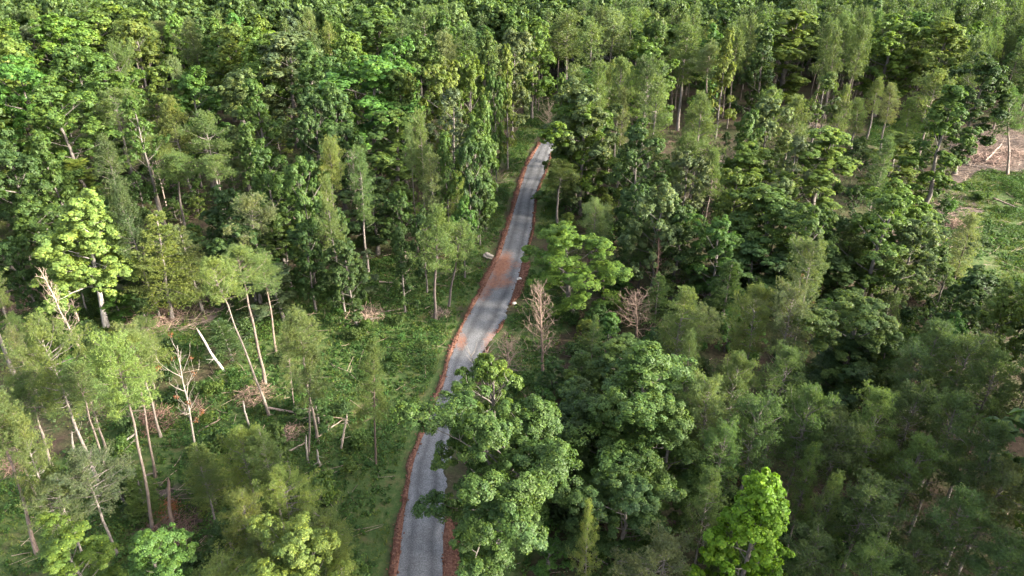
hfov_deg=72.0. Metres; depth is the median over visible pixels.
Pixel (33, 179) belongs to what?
broadleaf tree
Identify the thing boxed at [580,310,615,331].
shrub
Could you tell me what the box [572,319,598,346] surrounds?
sapling
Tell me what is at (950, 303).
sapling
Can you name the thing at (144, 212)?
shrub
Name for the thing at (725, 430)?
pine tree
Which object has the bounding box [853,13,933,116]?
broadleaf tree
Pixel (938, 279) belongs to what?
broadleaf tree
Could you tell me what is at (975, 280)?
broadleaf tree
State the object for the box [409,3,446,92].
pine tree
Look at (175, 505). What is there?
brush pile
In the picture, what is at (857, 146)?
sapling
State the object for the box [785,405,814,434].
sapling
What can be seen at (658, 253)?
conifer tree
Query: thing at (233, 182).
sapling
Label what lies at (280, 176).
broadleaf tree
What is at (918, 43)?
pine tree
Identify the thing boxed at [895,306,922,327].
shrub
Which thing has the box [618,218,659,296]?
pine tree
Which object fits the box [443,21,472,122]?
broadleaf tree
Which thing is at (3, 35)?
broadleaf tree
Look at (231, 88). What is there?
broadleaf tree
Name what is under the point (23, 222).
broadleaf tree
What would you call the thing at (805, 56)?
pine tree
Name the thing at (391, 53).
broadleaf tree
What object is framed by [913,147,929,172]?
sapling
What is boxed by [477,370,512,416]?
sapling
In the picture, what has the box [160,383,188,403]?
shrub
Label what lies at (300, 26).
pine tree
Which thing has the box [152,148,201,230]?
pine tree
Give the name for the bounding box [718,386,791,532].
pine tree
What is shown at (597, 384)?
sapling
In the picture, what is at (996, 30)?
pine tree
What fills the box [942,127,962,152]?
sapling
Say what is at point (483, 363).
broadleaf tree
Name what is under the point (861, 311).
broadleaf tree
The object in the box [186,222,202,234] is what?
shrub
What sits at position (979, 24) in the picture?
broadleaf tree
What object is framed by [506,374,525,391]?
shrub
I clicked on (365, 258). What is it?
broadleaf tree
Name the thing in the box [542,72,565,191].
broadleaf tree
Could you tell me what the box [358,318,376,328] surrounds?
shrub
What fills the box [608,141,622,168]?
sapling
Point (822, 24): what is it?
pine tree
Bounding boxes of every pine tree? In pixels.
[0,221,15,269]
[0,270,18,343]
[0,311,108,485]
[0,365,67,464]
[0,385,42,555]
[0,404,53,509]
[1,324,45,412]
[2,310,40,373]
[8,412,71,556]
[16,467,89,568]
[20,6,51,66]
[48,438,136,555]
[51,358,112,494]
[66,373,125,448]
[77,327,161,531]
[90,133,137,257]
[91,85,157,190]
[101,38,144,161]
[104,19,135,59]
[106,180,160,318]
[109,315,164,437]
[115,133,173,225]
[116,329,173,477]
[118,32,146,87]
[126,314,170,389]
[135,21,163,104]
[148,20,173,88]
[151,94,196,197]
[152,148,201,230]
[163,54,202,186]
[169,15,209,109]
[177,108,236,209]
[185,450,233,519]
[190,538,271,575]
[193,153,241,219]
[193,254,269,415]
[194,26,211,86]
[212,8,231,57]
[215,241,278,384]
[216,423,265,513]
[217,483,273,554]
[223,189,277,302]
[238,423,292,527]
[241,519,292,573]
[244,248,283,351]
[249,461,327,528]
[274,320,301,414]
[275,304,327,443]
[277,16,295,105]
[285,504,359,575]
[288,340,329,456]
[291,20,306,40]
[300,7,320,44]
[302,7,320,39]
[307,31,323,110]
[313,174,347,313]
[317,135,348,259]
[319,20,337,56]
[319,533,361,575]
[346,141,369,221]
[346,143,376,273]
[349,335,390,463]
[391,13,413,63]
[401,122,421,252]
[406,203,457,318]
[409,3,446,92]
[409,107,434,251]
[417,152,451,258]
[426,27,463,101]
[433,218,481,306]
[443,171,472,239]
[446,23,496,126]
[487,44,504,121]
[532,27,548,104]
[534,34,551,111]
[540,24,558,97]
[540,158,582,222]
[543,8,587,79]
[548,246,586,293]
[551,14,568,92]
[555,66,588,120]
[557,7,578,78]
[564,60,589,88]
[565,497,601,575]
[569,15,607,82]
[576,196,611,287]
[579,314,603,359]
[581,203,615,251]
[586,6,631,62]
[587,6,612,73]
[588,59,615,194]
[592,249,623,299]
[599,57,625,171]
[600,66,619,141]
[605,56,640,171]
[606,28,620,55]
[606,519,696,575]
[613,5,644,61]
[614,85,631,190]
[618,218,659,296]
[630,54,668,183]
[638,7,652,42]
[638,73,672,211]
[654,285,712,367]
[658,16,674,46]
[661,45,683,117]
[666,131,709,183]
[666,328,702,391]
[669,22,703,130]
[674,13,692,110]
[674,366,731,511]
[677,89,729,199]
[678,466,731,565]
[680,302,727,371]
[683,2,705,94]
[683,103,715,195]
[685,17,702,105]
[686,37,722,126]
[690,413,742,545]
[693,147,729,223]
[696,19,719,58]
[696,35,712,88]
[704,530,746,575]
[708,357,756,417]
[710,350,761,470]
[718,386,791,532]
[719,21,749,116]
[725,281,777,407]
[726,24,747,128]
[728,15,751,107]
[733,14,750,80]
[736,23,774,111]
[739,12,758,100]
[740,338,809,461]
[742,41,778,105]
[751,9,771,90]
[755,276,816,419]
[758,84,783,143]
[761,380,841,498]
[766,94,812,181]
[770,15,788,83]
[774,10,791,83]
[778,440,824,547]
[778,513,839,575]
[783,231,829,343]
[791,40,812,72]
[796,469,848,562]
[801,403,888,537]
[807,19,840,125]
[808,12,836,98]
[812,16,840,107]
[814,464,915,575]
[816,26,844,133]
[816,47,845,118]
[820,84,853,146]
[821,5,842,90]
[822,404,850,477]
[823,379,902,499]
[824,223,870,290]
[827,14,850,102]
[828,528,912,575]
[829,9,856,97]
[831,18,855,104]
[834,55,869,117]
[842,23,874,117]
[842,24,874,131]
[843,97,869,148]
[850,4,874,80]
[850,14,876,103]
[852,28,874,101]
[859,8,883,94]
[863,76,885,139]
[863,133,896,233]
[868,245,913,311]
[868,291,907,341]
[869,28,889,99]
[871,376,938,472]
[872,431,958,555]
[874,82,900,154]
[876,316,978,446]
[880,30,906,99]
[880,551,918,575]
[881,521,959,575]
[894,97,922,170]
[901,34,938,113]
[901,320,933,378]
[901,482,1009,575]
[906,386,988,534]
[907,65,960,177]
[910,330,1002,486]
[917,12,947,106]
[933,7,951,48]
[938,413,1015,569]
[939,209,985,308]
[939,343,1023,499]
[941,523,1023,575]
[944,35,969,108]
[945,33,988,132]
[949,454,1023,573]
[950,34,988,141]
[961,21,975,44]
[961,26,995,116]
[968,24,1000,110]
[971,279,1022,340]
[971,380,1023,440]
[972,14,1005,110]
[976,32,1005,108]
[978,17,1006,88]
[985,84,1023,174]
[992,38,1023,130]
[993,22,1023,91]
[994,8,1023,92]
[995,24,1017,65]
[1012,351,1023,407]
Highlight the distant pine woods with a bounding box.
[0,0,1023,270]
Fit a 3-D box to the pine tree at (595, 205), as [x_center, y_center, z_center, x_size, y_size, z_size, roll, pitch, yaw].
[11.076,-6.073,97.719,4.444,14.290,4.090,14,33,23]
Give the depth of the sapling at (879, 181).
125.48 m
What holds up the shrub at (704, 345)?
on the ground at (204, 368)
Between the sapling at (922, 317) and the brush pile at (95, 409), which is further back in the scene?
the sapling at (922, 317)
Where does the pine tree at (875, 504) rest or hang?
on the ground at (204, 368)
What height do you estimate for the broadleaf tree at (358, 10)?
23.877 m
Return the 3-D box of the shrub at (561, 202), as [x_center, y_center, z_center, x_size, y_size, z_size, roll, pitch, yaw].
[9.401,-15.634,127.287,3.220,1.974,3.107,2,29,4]
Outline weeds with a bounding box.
[0,98,1023,575]
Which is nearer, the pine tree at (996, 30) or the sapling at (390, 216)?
the sapling at (390, 216)
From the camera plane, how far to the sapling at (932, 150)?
144.39 m
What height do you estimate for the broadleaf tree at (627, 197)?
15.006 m
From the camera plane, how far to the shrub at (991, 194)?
130.48 m
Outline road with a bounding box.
[397,139,552,575]
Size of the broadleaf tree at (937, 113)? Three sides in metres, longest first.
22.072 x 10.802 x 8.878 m
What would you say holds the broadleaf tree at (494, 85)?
on the ground at (204, 368)
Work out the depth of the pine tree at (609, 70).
134.45 m
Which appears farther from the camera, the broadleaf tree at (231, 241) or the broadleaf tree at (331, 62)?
the broadleaf tree at (331, 62)
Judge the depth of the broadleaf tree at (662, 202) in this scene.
91.17 m
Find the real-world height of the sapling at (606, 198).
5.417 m
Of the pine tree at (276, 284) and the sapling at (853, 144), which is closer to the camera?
the pine tree at (276, 284)
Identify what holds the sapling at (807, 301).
on the ground at (204, 368)
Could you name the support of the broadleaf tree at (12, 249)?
on the ground at (204, 368)
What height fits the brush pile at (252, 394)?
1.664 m
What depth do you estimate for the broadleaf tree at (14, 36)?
161.76 m
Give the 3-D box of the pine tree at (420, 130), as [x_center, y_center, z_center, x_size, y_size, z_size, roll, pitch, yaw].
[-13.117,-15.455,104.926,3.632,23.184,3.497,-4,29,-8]
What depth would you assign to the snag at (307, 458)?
68.72 m
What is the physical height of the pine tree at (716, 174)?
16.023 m
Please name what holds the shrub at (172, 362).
on the ground at (204, 368)
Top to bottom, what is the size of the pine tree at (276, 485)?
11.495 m
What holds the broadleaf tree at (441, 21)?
on the ground at (204, 368)
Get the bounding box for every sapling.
[1,170,11,187]
[14,230,32,265]
[40,273,60,298]
[45,303,87,341]
[56,354,103,398]
[93,182,105,202]
[97,166,115,190]
[98,469,144,518]
[103,200,116,213]
[105,355,144,398]
[111,175,137,206]
[120,174,141,200]
[127,171,151,208]
[127,294,158,330]
[135,333,170,369]
[137,164,150,184]
[142,160,168,194]
[145,281,172,308]
[161,254,179,294]
[164,196,187,219]
[164,201,189,222]
[165,179,183,199]
[176,279,197,305]
[185,227,210,247]
[186,196,210,218]
[190,178,210,208]
[204,229,221,258]
[204,318,250,366]
[204,506,272,555]
[206,216,228,241]
[216,147,240,173]
[220,191,240,214]
[225,167,243,191]
[252,421,296,478]
[263,134,281,167]
[266,258,297,299]
[273,131,292,153]
[285,389,333,433]
[298,150,315,179]
[307,192,319,210]
[328,213,351,235]
[357,221,382,248]
[361,213,382,236]
[377,162,394,192]
[389,197,411,223]
[400,180,423,209]
[423,132,437,148]
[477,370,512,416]
[489,167,498,178]
[529,497,548,537]
[529,536,573,575]
[533,355,566,393]
[537,261,562,275]
[548,212,578,230]
[558,367,580,402]
[561,195,581,214]
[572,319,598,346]
[578,303,608,339]
[579,201,597,228]
[587,377,604,393]
[592,312,620,355]
[593,186,611,212]
[597,194,617,219]
[602,220,618,241]
[604,257,620,288]
[607,211,635,248]
[607,300,634,326]
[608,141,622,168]
[610,276,642,301]
[612,186,621,219]
[619,162,642,187]
[619,169,632,185]
[642,160,663,179]
[643,326,667,363]
[645,540,676,567]
[649,246,678,273]
[653,279,679,314]
[657,163,674,186]
[657,338,679,378]
[659,159,670,172]
[667,294,694,333]
[668,241,684,267]
[669,314,688,361]
[673,300,699,338]
[675,263,698,281]
[687,166,702,185]
[688,357,712,398]
[696,192,713,214]
[713,417,752,480]
[714,308,740,352]
[715,554,745,573]
[719,131,731,159]
[742,319,767,343]
[773,156,786,182]
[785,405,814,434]
[796,178,807,201]
[802,284,818,327]
[804,326,821,344]
[810,185,831,201]
[822,297,836,309]
[832,422,868,475]
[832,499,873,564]
[843,138,864,154]
[843,140,863,164]
[843,150,862,168]
[844,184,862,215]
[855,136,867,159]
[856,146,870,171]
[867,172,890,203]
[876,485,908,547]
[878,385,903,420]
[885,434,920,493]
[901,168,916,184]
[908,172,936,202]
[912,307,948,340]
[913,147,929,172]
[921,148,938,165]
[922,131,935,152]
[925,245,949,280]
[931,153,957,182]
[935,199,951,225]
[939,277,964,316]
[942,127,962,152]
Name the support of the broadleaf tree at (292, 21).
on the ground at (204, 368)
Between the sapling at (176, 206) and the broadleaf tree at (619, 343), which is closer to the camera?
the broadleaf tree at (619, 343)
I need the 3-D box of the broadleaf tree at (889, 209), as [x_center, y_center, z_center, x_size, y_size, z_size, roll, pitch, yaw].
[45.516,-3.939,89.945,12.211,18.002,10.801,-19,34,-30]
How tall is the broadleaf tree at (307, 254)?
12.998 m
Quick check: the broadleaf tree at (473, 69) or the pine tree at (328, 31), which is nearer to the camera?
the broadleaf tree at (473, 69)
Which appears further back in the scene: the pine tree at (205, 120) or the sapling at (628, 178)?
the sapling at (628, 178)
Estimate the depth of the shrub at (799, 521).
61.11 m
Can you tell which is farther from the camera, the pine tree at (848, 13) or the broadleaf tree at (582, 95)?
the pine tree at (848, 13)
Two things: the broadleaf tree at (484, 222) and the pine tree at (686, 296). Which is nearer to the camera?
the pine tree at (686, 296)
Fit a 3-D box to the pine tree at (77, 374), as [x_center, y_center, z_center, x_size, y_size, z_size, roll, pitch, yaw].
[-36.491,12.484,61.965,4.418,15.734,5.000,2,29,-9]
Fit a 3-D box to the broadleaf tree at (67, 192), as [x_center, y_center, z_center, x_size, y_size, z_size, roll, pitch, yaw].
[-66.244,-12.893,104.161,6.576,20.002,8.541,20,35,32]
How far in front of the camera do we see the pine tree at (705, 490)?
52.20 m
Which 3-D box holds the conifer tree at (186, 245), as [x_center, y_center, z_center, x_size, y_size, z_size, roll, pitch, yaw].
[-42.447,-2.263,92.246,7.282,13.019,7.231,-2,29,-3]
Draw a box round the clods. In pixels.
[385,140,551,575]
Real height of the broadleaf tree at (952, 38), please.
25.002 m
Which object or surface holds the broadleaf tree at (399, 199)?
on the ground at (204, 368)
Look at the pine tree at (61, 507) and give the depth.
54.69 m
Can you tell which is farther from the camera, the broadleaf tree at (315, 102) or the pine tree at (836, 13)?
the pine tree at (836, 13)
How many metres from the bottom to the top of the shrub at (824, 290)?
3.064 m
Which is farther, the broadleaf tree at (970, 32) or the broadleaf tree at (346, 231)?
the broadleaf tree at (970, 32)
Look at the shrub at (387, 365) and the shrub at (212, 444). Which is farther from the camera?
the shrub at (387, 365)
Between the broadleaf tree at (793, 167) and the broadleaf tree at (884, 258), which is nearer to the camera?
the broadleaf tree at (884, 258)
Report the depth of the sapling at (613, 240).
113.33 m
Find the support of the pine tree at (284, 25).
on the ground at (204, 368)
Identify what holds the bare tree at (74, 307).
on the ground at (204, 368)
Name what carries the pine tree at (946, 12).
on the ground at (204, 368)
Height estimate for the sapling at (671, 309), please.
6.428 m
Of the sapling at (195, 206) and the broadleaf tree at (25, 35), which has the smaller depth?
the sapling at (195, 206)
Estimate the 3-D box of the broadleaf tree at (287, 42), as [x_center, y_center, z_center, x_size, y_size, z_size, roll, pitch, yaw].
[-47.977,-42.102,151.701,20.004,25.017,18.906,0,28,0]
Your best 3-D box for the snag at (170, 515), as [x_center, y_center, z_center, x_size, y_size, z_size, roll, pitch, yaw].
[-29.506,19.006,60.587,1.153,6.398,1.294,26,31,23]
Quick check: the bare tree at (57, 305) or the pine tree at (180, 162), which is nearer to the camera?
the bare tree at (57, 305)
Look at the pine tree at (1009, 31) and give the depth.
180.77 m
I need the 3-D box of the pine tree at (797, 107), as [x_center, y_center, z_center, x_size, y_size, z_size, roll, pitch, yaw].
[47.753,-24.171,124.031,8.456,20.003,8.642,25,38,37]
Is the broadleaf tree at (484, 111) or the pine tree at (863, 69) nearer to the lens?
the broadleaf tree at (484, 111)
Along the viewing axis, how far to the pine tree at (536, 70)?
184.14 m
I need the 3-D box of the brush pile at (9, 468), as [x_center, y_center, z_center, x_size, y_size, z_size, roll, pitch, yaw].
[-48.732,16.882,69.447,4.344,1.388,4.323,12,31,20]
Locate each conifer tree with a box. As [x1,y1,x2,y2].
[77,319,109,360]
[118,210,206,320]
[123,464,171,525]
[165,223,218,312]
[180,441,243,518]
[559,350,601,391]
[581,204,600,253]
[633,272,671,333]
[645,225,669,305]
[700,258,746,340]
[737,276,766,329]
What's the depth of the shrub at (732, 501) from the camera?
62.96 m
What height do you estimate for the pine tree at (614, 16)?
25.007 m
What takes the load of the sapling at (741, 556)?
on the ground at (204, 368)
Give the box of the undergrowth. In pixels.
[0,129,1023,575]
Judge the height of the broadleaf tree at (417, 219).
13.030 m
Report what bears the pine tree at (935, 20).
on the ground at (204, 368)
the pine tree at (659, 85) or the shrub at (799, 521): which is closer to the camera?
the shrub at (799, 521)
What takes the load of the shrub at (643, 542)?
on the ground at (204, 368)
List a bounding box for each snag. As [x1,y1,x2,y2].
[71,432,74,449]
[162,477,174,528]
[196,328,224,371]
[243,401,249,425]
[305,435,309,462]
[313,449,324,466]
[340,415,347,448]
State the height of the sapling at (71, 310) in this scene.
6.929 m
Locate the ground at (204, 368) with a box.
[0,48,1023,575]
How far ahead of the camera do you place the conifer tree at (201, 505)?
63.20 m
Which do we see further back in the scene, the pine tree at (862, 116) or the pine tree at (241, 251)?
the pine tree at (862, 116)
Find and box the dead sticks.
[0,110,1023,572]
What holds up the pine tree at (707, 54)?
on the ground at (204, 368)
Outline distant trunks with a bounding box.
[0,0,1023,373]
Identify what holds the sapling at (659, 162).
on the ground at (204, 368)
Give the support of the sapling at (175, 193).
on the ground at (204, 368)
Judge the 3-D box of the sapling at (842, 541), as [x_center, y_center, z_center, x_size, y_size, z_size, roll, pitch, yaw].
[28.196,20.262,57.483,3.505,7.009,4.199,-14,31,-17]
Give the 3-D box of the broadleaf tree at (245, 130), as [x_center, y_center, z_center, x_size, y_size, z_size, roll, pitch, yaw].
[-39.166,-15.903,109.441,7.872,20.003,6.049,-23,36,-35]
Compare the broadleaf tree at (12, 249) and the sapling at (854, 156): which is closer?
the broadleaf tree at (12, 249)
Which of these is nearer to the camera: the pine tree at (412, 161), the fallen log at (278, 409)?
the fallen log at (278, 409)
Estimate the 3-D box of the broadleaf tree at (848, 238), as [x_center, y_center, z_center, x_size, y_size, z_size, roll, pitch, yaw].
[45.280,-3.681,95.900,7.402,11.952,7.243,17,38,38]
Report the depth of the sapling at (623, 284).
96.41 m
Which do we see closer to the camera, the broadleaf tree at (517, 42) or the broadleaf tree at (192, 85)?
the broadleaf tree at (192, 85)
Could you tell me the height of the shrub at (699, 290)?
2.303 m
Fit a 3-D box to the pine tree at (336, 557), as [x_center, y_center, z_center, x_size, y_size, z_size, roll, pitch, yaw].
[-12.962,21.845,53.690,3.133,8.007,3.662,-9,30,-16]
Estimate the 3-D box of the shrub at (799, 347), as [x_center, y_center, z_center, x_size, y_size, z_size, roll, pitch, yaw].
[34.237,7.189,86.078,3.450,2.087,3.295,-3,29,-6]
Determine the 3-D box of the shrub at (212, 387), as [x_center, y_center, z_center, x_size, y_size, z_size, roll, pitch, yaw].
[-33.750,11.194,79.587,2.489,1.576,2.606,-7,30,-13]
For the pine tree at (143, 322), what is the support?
on the ground at (204, 368)
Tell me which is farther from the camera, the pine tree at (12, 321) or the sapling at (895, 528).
the pine tree at (12, 321)
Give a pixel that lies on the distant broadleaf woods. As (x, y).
(272, 10)
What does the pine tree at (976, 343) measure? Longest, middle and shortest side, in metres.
17.004 x 7.282 x 6.739 m
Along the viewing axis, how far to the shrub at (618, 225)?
114.61 m
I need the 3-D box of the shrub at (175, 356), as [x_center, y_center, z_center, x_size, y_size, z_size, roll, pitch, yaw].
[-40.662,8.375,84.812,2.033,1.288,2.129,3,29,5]
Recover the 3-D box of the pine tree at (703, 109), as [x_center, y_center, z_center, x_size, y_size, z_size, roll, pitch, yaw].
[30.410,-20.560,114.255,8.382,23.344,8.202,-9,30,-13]
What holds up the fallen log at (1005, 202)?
on the ground at (204, 368)
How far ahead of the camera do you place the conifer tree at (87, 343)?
83.20 m
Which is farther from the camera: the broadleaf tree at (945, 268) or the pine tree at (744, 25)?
the pine tree at (744, 25)
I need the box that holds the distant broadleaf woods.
[0,0,1023,547]
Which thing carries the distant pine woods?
on the ground at (204, 368)
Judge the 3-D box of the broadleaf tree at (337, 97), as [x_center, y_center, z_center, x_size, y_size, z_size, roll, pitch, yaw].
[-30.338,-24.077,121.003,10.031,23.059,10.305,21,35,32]
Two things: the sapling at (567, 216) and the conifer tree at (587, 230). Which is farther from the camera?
the sapling at (567, 216)
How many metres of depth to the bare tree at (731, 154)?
119.20 m
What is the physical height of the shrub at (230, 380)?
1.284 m
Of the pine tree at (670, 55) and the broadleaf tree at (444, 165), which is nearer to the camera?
the broadleaf tree at (444, 165)
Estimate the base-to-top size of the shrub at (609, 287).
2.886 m
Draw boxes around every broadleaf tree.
[0,17,39,62]
[0,31,30,135]
[0,36,68,136]
[0,54,79,168]
[0,139,59,247]
[0,166,78,229]
[0,236,46,317]
[0,245,29,314]
[4,31,55,105]
[12,194,68,274]
[16,23,59,76]
[17,105,127,178]
[22,75,124,190]
[25,5,65,77]
[26,12,103,109]
[29,134,76,226]
[29,186,140,327]
[34,511,128,575]
[46,31,127,150]
[63,46,157,174]
[63,157,108,204]
[68,199,142,299]
[73,1,150,72]
[96,288,135,323]
[112,17,170,121]
[114,95,172,224]
[116,229,182,293]
[127,522,198,575]
[141,65,203,185]
[155,12,203,94]
[160,65,241,187]
[160,232,222,289]
[193,16,246,121]
[197,22,271,119]
[198,184,260,256]
[206,213,264,301]
[212,68,295,191]
[225,12,244,61]
[235,26,296,137]
[236,121,276,236]
[237,78,285,201]
[237,556,319,575]
[245,30,325,148]
[246,262,303,321]
[246,511,353,575]
[247,13,288,90]
[249,138,297,265]
[251,210,312,288]
[252,170,320,242]
[270,32,303,117]
[281,9,302,67]
[283,155,331,284]
[285,40,344,160]
[286,220,327,311]
[293,40,323,112]
[294,85,342,213]
[295,55,417,176]
[298,48,367,159]
[298,81,365,209]
[318,15,347,60]
[319,207,368,287]
[322,23,370,123]
[322,239,370,326]
[334,248,378,297]
[338,176,410,254]
[339,6,424,99]
[348,5,379,78]
[357,108,433,223]
[367,36,424,127]
[367,67,424,185]
[383,190,413,258]
[388,380,583,575]
[392,225,420,312]
[400,29,447,144]
[402,55,467,183]
[409,208,440,292]
[421,88,473,199]
[422,9,456,86]
[433,131,460,244]
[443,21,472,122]
[446,2,474,54]
[449,195,477,277]
[452,343,543,460]
[453,120,498,240]
[455,50,489,164]
[456,137,487,262]
[464,95,498,228]
[466,24,498,97]
[466,29,506,136]
[468,171,491,244]
[475,31,501,107]
[486,70,507,192]
[486,399,590,508]
[489,6,527,86]
[494,27,538,137]
[498,43,516,169]
[503,15,556,118]
[520,220,633,317]
[530,130,597,206]
[537,76,622,215]
[537,102,621,197]
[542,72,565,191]
[549,67,606,149]
[551,377,600,448]
[554,385,681,522]
[556,463,671,575]
[561,340,718,523]
[567,375,622,510]
[569,15,591,77]
[584,332,639,394]
[598,355,645,433]
[607,118,667,225]
[615,182,655,280]
[615,182,684,295]
[617,393,714,535]
[623,36,679,143]
[630,16,673,121]
[634,11,674,100]
[646,198,710,299]
[656,23,699,100]
[670,149,712,228]
[683,213,744,321]
[683,467,795,575]
[686,22,726,112]
[697,239,735,296]
[699,8,736,100]
[704,27,736,138]
[708,236,794,306]
[710,141,798,228]
[711,166,761,253]
[724,20,776,119]
[724,109,768,201]
[726,183,817,286]
[743,8,823,106]
[746,89,794,184]
[753,176,796,275]
[753,249,822,320]
[767,135,823,228]
[769,202,840,318]
[774,288,905,420]
[779,125,861,227]
[798,71,845,187]
[798,330,900,420]
[803,251,880,307]
[805,315,897,390]
[807,211,848,257]
[813,218,878,275]
[818,193,930,297]
[846,178,933,297]
[847,320,912,418]
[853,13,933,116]
[856,130,918,187]
[870,215,951,316]
[887,11,934,99]
[891,16,970,122]
[895,210,947,267]
[895,242,949,292]
[898,84,982,203]
[914,263,964,319]
[918,310,969,424]
[930,51,1014,174]
[931,25,980,94]
[942,275,996,306]
[943,265,1012,340]
[957,285,1023,391]
[958,20,986,81]
[976,36,1023,122]
[991,282,1023,354]
[1001,310,1023,390]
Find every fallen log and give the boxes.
[268,407,350,424]
[290,440,304,450]
[962,164,1004,169]
[984,140,1003,160]
[993,197,1023,208]
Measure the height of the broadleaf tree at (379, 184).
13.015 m
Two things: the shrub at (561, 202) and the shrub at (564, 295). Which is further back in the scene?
the shrub at (561, 202)
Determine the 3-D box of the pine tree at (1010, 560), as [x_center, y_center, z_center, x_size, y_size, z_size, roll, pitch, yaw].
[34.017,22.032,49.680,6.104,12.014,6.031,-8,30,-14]
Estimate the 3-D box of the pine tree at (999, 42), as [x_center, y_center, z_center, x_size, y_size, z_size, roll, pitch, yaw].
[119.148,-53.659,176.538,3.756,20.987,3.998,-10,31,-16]
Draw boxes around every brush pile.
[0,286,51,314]
[0,449,39,475]
[82,401,104,418]
[122,304,187,332]
[136,404,177,437]
[143,508,197,545]
[152,496,183,524]
[176,393,213,418]
[232,378,274,408]
[282,421,308,442]
[340,299,386,325]
[431,306,451,319]
[808,122,836,128]
[943,215,967,227]
[945,139,994,151]
[964,149,1018,167]
[981,142,1023,161]
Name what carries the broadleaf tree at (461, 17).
on the ground at (204, 368)
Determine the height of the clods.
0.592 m
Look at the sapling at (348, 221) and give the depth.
113.99 m
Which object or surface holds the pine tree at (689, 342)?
on the ground at (204, 368)
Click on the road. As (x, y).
(421, 548)
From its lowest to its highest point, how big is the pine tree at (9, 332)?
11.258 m
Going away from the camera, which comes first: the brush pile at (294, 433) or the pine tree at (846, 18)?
the brush pile at (294, 433)
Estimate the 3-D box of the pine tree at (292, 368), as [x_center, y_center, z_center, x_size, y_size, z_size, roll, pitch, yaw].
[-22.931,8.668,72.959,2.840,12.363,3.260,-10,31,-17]
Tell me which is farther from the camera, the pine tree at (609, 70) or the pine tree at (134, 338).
the pine tree at (609, 70)
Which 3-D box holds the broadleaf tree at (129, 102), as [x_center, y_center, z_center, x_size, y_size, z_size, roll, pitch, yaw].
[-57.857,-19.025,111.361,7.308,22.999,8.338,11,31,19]
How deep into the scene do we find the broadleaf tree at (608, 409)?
56.83 m
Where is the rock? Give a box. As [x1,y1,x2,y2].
[483,252,493,258]
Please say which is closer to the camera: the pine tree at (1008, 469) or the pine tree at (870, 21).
the pine tree at (1008, 469)
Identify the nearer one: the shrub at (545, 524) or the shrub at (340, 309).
the shrub at (545, 524)
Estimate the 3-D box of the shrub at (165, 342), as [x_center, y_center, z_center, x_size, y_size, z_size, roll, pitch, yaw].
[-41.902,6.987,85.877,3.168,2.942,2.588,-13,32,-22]
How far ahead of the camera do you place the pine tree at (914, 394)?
58.16 m
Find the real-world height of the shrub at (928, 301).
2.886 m
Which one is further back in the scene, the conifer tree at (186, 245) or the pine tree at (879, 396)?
the conifer tree at (186, 245)
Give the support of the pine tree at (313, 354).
on the ground at (204, 368)
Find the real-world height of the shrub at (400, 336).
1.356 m
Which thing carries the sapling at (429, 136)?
on the ground at (204, 368)
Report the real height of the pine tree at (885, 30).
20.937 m
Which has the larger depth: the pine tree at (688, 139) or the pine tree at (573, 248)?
the pine tree at (688, 139)
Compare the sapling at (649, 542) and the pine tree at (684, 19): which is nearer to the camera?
the sapling at (649, 542)
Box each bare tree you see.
[36,268,85,357]
[68,298,82,322]
[150,135,166,205]
[155,332,203,442]
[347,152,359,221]
[488,329,535,371]
[517,280,560,371]
[531,98,554,123]
[606,286,659,337]
[724,135,735,189]
[787,273,814,337]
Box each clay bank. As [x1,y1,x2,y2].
[388,141,539,575]
[442,155,550,575]
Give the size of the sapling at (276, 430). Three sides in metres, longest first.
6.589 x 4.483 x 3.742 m
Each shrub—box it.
[51,330,81,353]
[63,321,77,331]
[83,290,102,303]
[85,306,99,317]
[105,194,114,209]
[106,434,142,460]
[119,412,145,435]
[122,206,151,220]
[132,184,158,200]
[143,551,179,575]
[156,334,181,356]
[157,363,177,381]
[158,359,178,370]
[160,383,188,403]
[165,352,182,363]
[176,552,210,575]
[178,191,193,207]
[180,551,202,567]
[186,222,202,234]
[186,380,204,397]
[195,410,214,424]
[200,423,235,461]
[203,379,224,396]
[213,280,239,297]
[227,377,236,386]
[230,316,256,340]
[232,298,247,311]
[244,422,263,435]
[246,446,276,466]
[247,379,256,385]
[255,402,265,413]
[276,348,306,362]
[284,392,306,410]
[298,466,343,506]
[312,272,319,281]
[327,195,337,206]
[331,400,351,417]
[335,305,342,312]
[340,457,359,473]
[340,549,369,575]
[342,326,368,341]
[344,428,372,450]
[353,237,363,244]
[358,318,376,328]
[383,361,397,370]
[387,350,405,362]
[388,313,406,326]
[397,331,405,340]
[414,340,429,351]
[416,356,429,365]
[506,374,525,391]
[520,513,559,536]
[533,385,555,402]
[541,292,550,299]
[548,502,585,537]
[555,199,567,206]
[558,310,580,324]
[559,339,597,358]
[562,292,588,305]
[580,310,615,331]
[591,275,623,294]
[592,550,611,564]
[605,185,616,194]
[605,299,615,310]
[611,221,624,232]
[633,539,669,559]
[642,330,650,340]
[689,283,708,295]
[698,338,707,350]
[709,200,719,207]
[715,485,744,511]
[723,465,754,481]
[730,338,750,352]
[736,542,760,564]
[739,412,765,440]
[743,346,760,362]
[773,544,810,575]
[775,340,808,353]
[777,518,798,543]
[779,386,801,411]
[797,511,827,533]
[809,547,845,573]
[822,289,857,301]
[826,495,850,523]
[828,515,883,558]
[831,182,846,195]
[845,187,859,195]
[848,409,863,421]
[878,322,918,352]
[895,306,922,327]
[906,290,932,300]
[908,332,927,346]
[913,191,933,201]
[915,294,950,317]
[940,198,958,212]
[966,241,982,248]
[968,190,992,201]
[968,228,983,237]
[975,236,993,246]
[984,192,997,199]
[992,206,1002,211]
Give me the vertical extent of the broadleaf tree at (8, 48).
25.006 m
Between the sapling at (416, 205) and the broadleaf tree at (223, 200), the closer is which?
the broadleaf tree at (223, 200)

